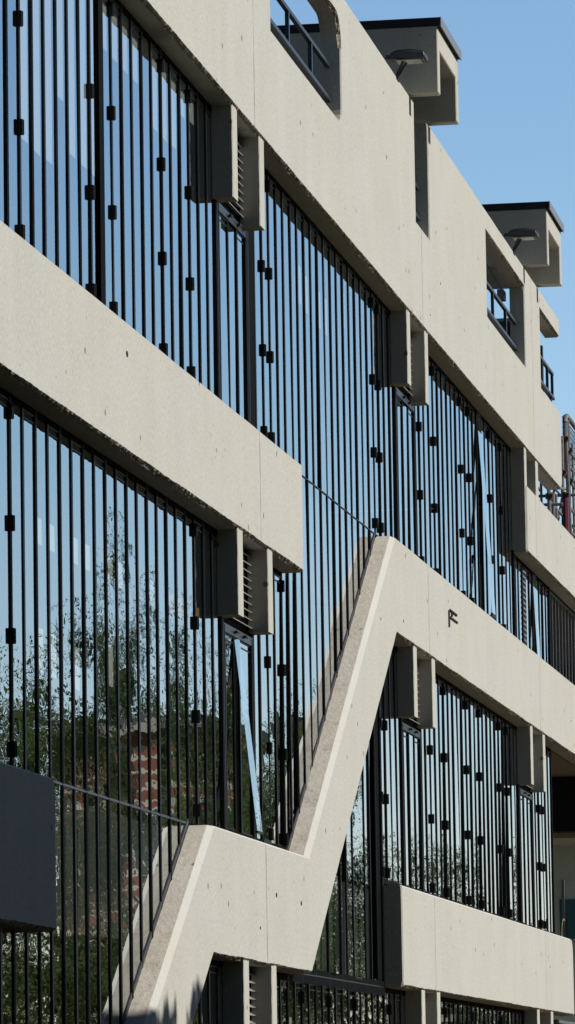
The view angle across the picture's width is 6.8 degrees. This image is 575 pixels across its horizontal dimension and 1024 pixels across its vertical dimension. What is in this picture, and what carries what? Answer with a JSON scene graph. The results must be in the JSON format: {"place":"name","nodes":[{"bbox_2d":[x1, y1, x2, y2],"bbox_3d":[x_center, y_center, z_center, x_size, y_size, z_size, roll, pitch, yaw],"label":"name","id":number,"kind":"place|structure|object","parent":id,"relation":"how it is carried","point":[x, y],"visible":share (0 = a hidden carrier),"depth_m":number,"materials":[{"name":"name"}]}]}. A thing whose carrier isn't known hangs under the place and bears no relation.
{"place":"outdoors","nodes":[
{"label":"outdoors","id":0,"kind":"place"},
{"bbox_2d":[0,0,574,1023],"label":"office building","id":1,"kind":"structure","parent":0,"point":[286,638],"depth_m":50.05,"materials":[{"name":"concrete"}]},
{"bbox_2d":[270,0,330,102],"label":"metal railing","id":2,"kind":"object","parent":1,"relation":"attached to","point":[284,41],"visible":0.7,"depth_m":53.45,"materials":[{"name":"metal"}]},
{"bbox_2d":[384,49,427,78],"bbox_3d":[1.455,-5.603,60.275,0.592,0.344,0.300,-2,-7,9],"label":"floodlight","id":3,"kind":"object","parent":1,"relation":"on","point":[402,58],"visible":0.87,"depth_m":60.17,"materials":[{"name":"grey metal"}]},
{"bbox_2d":[415,182,420,220],"bbox_3d":[1.633,-3.844,62.454,0.070,0.930,1.750,-2,-7,9],"label":"metal railing","id":4,"kind":"object","parent":1,"relation":"attached to","point":[417,215],"visible":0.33,"depth_m":62.75,"materials":[{"name":"metal"}]},
{"bbox_2d":[486,263,505,301],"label":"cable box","id":5,"kind":"object","parent":1,"relation":"attached to","point":[501,293],"visible":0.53,"depth_m":73.69,"materials":[{"name":"grey"}]},
{"bbox_2d":[486,280,517,350],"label":"metal railing","id":6,"kind":"object","parent":1,"relation":"attached to","point":[499,327],"visible":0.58,"depth_m":71.91,"materials":[{"name":"metal"}]},
{"bbox_2d":[502,228,538,252],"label":"floodlight","id":7,"kind":"object","parent":1,"relation":"on","point":[518,236],"visible":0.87,"depth_m":72.50,"materials":[{"name":"grey metal"}]},
{"bbox_2d":[540,345,554,401],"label":"metal railing","id":8,"kind":"object","parent":1,"relation":"attached to","point":[545,388],"visible":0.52,"depth_m":78.13,"materials":[{"name":"metal"}]},
{"bbox_2d":[270,0,574,536],"label":"sky","id":9,"kind":"structure","parent":0,"point":[513,140],"materials":[{"name":"blue"}]},
{"bbox_2d":[538,413,574,538],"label":"scaffold","id":10,"kind":"object","parent":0,"point":[564,510],"visible":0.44,"depth_m":84.71,"materials":[{"name":"red"}]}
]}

